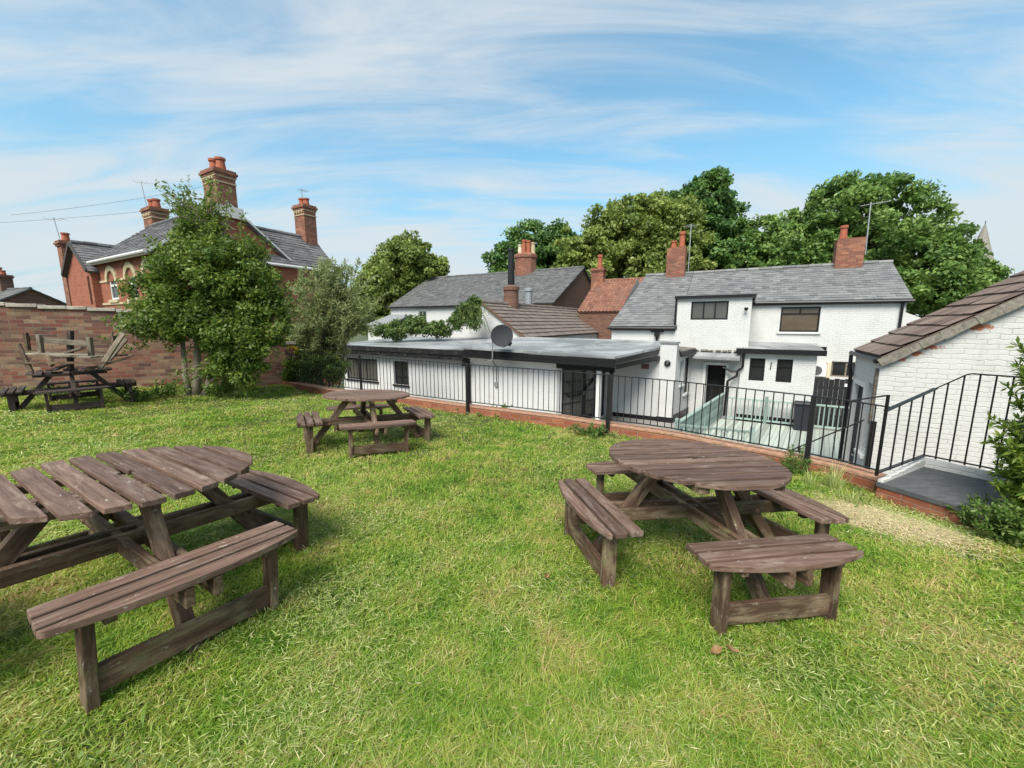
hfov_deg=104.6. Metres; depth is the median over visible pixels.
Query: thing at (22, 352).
loose plank
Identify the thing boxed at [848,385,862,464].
door
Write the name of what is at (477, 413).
weed
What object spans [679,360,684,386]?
window
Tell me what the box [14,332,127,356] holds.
upturned bench
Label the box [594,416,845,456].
yard
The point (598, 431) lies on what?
weed
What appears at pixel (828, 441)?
timber deck
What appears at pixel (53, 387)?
weed
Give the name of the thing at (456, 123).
sky
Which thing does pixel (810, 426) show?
metal railing
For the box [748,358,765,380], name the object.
window
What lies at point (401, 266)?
round tree
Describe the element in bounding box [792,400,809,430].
wheelie bin
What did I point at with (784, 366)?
window
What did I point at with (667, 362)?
wall lamp
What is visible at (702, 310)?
window
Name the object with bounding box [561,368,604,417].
double door
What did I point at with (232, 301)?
tree
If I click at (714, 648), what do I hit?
fallen leaf
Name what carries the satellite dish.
attached to the flat roof wing
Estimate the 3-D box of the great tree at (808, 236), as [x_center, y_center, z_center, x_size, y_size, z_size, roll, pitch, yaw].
[29.367,-9.000,32.058,16.628,15.570,12.544,5,10,27]
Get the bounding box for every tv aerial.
[43,217,67,239]
[136,181,152,205]
[685,224,694,271]
[861,201,888,254]
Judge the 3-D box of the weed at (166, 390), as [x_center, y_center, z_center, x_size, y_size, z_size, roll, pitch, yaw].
[-7.931,0.089,9.275,1.253,0.534,1.149,4,10,23]
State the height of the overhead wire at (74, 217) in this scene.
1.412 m
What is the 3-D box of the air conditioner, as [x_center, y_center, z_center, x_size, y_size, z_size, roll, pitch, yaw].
[11.677,-0.478,15.149,0.520,0.560,0.297,5,10,30]
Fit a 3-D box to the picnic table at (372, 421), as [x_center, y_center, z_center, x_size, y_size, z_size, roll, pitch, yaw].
[-2.140,0.539,5.882,1.866,0.796,1.866,-2,7,-30]
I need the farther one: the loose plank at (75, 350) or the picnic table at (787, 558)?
the loose plank at (75, 350)
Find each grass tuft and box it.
[795,466,822,487]
[819,461,856,493]
[836,486,869,505]
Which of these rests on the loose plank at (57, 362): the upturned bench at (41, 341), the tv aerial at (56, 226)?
the upturned bench at (41, 341)
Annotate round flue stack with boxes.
[503,248,518,308]
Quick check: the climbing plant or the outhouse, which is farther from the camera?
the climbing plant
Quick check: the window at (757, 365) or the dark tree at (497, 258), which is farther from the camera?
the dark tree at (497, 258)
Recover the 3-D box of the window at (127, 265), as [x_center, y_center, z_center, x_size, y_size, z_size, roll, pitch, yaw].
[-17.386,-4.676,18.121,1.470,1.741,0.200,5,10,30]
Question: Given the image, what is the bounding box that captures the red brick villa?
[53,156,341,384]
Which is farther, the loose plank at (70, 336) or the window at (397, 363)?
the window at (397, 363)
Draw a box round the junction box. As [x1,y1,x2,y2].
[492,361,497,386]
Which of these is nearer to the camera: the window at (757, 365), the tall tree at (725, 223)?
the window at (757, 365)
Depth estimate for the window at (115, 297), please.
19.33 m
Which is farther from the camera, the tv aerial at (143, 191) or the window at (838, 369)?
the tv aerial at (143, 191)
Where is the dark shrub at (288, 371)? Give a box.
[280,349,348,387]
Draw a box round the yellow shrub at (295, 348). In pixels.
[287,340,300,354]
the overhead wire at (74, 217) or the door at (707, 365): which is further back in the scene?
the overhead wire at (74, 217)
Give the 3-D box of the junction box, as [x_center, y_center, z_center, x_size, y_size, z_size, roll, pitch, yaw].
[-0.655,-0.403,15.230,0.230,1.008,0.107,5,10,30]
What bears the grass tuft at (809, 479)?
on the lawn at (256, 459)
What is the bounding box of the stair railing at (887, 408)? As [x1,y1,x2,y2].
[792,373,1022,475]
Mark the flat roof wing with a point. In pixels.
(641, 358)
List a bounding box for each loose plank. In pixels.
[4,362,110,363]
[15,343,33,371]
[46,351,54,366]
[49,364,66,370]
[63,347,85,353]
[67,330,73,370]
[77,366,91,371]
[84,354,134,370]
[98,332,125,368]
[109,338,127,360]
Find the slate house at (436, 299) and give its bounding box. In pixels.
[367,240,590,340]
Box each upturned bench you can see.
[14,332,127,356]
[25,335,104,357]
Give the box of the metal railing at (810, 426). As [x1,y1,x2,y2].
[285,350,890,471]
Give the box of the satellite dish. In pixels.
[485,325,512,361]
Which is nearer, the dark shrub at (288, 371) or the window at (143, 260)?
the dark shrub at (288, 371)
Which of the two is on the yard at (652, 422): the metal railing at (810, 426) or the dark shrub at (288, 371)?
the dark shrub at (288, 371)
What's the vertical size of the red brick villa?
11.350 m
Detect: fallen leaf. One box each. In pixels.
[711,645,721,653]
[725,644,739,651]
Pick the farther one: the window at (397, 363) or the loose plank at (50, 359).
the window at (397, 363)
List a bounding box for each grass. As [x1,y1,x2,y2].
[798,490,1023,570]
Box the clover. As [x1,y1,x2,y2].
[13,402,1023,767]
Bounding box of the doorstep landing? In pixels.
[876,457,1011,529]
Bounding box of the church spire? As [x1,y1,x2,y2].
[976,221,993,261]
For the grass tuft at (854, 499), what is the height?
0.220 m
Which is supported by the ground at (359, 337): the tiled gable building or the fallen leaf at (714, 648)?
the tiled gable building
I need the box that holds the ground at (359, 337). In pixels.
[324,334,367,388]
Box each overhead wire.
[1,209,163,222]
[15,187,199,214]
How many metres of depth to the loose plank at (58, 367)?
7.85 m
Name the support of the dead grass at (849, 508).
on the lawn at (256, 459)
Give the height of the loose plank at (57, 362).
0.043 m
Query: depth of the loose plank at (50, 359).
8.45 m
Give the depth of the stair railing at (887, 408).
4.53 m
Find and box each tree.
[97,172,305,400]
[347,229,450,336]
[481,217,576,272]
[548,188,717,278]
[666,165,758,270]
[710,214,789,269]
[761,169,1005,317]
[921,250,1014,314]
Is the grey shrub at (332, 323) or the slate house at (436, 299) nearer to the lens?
the grey shrub at (332, 323)
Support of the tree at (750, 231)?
on the ground at (359, 337)
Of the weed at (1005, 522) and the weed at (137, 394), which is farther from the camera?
the weed at (137, 394)
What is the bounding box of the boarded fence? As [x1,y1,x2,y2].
[813,378,852,426]
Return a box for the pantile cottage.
[577,255,644,338]
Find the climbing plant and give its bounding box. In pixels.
[370,295,489,341]
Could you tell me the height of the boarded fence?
1.787 m
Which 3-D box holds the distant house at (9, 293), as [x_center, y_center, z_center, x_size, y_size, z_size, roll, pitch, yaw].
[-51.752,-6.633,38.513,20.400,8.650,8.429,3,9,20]
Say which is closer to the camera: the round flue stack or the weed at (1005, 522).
the weed at (1005, 522)
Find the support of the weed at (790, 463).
on the lawn at (256, 459)
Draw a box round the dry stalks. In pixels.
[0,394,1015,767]
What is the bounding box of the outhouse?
[838,271,1023,473]
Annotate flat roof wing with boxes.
[342,336,696,422]
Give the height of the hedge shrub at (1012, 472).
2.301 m
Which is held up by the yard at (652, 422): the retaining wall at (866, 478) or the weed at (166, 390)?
the retaining wall at (866, 478)
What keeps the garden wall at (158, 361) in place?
on the ground at (359, 337)
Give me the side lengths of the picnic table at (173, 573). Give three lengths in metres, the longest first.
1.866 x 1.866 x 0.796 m
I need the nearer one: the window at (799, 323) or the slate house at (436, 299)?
the window at (799, 323)
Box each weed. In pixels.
[23,382,91,397]
[107,386,155,401]
[138,375,197,398]
[201,379,261,397]
[456,403,511,416]
[567,422,615,437]
[768,443,827,475]
[945,493,1020,528]
[969,491,1023,547]
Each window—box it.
[105,265,119,302]
[123,262,139,300]
[140,258,146,297]
[346,357,378,382]
[393,361,409,387]
[419,311,426,320]
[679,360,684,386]
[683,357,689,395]
[691,301,728,319]
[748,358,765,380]
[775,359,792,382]
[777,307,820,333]
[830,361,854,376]
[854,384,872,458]
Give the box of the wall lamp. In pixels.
[664,360,670,365]
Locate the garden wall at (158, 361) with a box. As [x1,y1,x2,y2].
[0,302,295,388]
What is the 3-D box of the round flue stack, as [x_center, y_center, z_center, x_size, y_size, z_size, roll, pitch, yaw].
[-0.049,-5.940,22.728,0.940,3.540,0.916,5,10,30]
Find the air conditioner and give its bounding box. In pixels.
[815,364,826,377]
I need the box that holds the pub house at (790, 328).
[607,225,919,425]
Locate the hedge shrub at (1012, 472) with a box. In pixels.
[979,336,1023,510]
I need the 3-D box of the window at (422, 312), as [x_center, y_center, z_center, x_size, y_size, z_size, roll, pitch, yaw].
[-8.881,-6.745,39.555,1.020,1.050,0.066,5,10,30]
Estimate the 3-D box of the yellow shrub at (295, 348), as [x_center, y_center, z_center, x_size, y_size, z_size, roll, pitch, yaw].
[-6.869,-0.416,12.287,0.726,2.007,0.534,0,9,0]
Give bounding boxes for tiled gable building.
[444,300,598,355]
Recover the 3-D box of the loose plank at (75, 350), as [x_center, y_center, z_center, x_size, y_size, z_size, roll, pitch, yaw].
[-8.463,-0.650,7.661,0.348,0.035,0.100,-15,9,2]
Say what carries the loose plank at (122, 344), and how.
on the loose plank at (112, 361)
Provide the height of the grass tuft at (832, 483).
0.373 m
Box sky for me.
[0,0,1023,315]
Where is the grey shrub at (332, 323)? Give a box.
[269,256,388,386]
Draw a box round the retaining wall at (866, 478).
[283,381,886,492]
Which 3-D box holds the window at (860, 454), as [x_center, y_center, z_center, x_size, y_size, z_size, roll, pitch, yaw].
[6.565,0.663,7.304,0.180,1.360,0.490,5,10,30]
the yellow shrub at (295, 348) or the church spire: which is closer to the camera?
the yellow shrub at (295, 348)
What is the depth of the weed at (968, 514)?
3.74 m
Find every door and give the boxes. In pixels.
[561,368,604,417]
[704,365,708,403]
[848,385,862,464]
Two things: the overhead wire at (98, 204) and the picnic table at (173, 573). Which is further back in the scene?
the overhead wire at (98, 204)
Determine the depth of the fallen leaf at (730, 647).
1.95 m
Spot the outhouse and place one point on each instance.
(978, 331)
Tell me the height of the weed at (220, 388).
0.535 m
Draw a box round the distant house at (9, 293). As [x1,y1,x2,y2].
[0,267,66,305]
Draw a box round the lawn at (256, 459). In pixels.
[0,385,1023,767]
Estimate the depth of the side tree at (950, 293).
28.38 m
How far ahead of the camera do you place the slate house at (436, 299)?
39.00 m
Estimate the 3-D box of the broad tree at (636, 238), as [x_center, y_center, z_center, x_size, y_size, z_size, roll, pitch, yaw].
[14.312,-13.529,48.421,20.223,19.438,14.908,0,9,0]
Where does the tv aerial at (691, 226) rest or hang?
attached to the pub house at (790, 328)
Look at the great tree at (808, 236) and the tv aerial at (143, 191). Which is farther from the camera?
the great tree at (808, 236)
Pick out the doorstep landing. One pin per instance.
(927, 486)
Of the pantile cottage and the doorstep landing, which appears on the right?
the doorstep landing
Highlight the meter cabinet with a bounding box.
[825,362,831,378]
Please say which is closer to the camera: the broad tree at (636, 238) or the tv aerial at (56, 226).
the tv aerial at (56, 226)
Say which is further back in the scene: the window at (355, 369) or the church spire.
the church spire
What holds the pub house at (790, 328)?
on the yard at (652, 422)
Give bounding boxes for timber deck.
[675,392,848,461]
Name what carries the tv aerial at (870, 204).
attached to the pub house at (790, 328)
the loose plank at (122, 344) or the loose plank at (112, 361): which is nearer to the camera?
the loose plank at (112, 361)
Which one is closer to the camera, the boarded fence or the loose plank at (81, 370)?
the loose plank at (81, 370)
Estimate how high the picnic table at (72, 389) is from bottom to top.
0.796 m
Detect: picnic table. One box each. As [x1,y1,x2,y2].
[0,367,136,412]
[0,445,319,716]
[296,389,434,459]
[559,439,863,638]

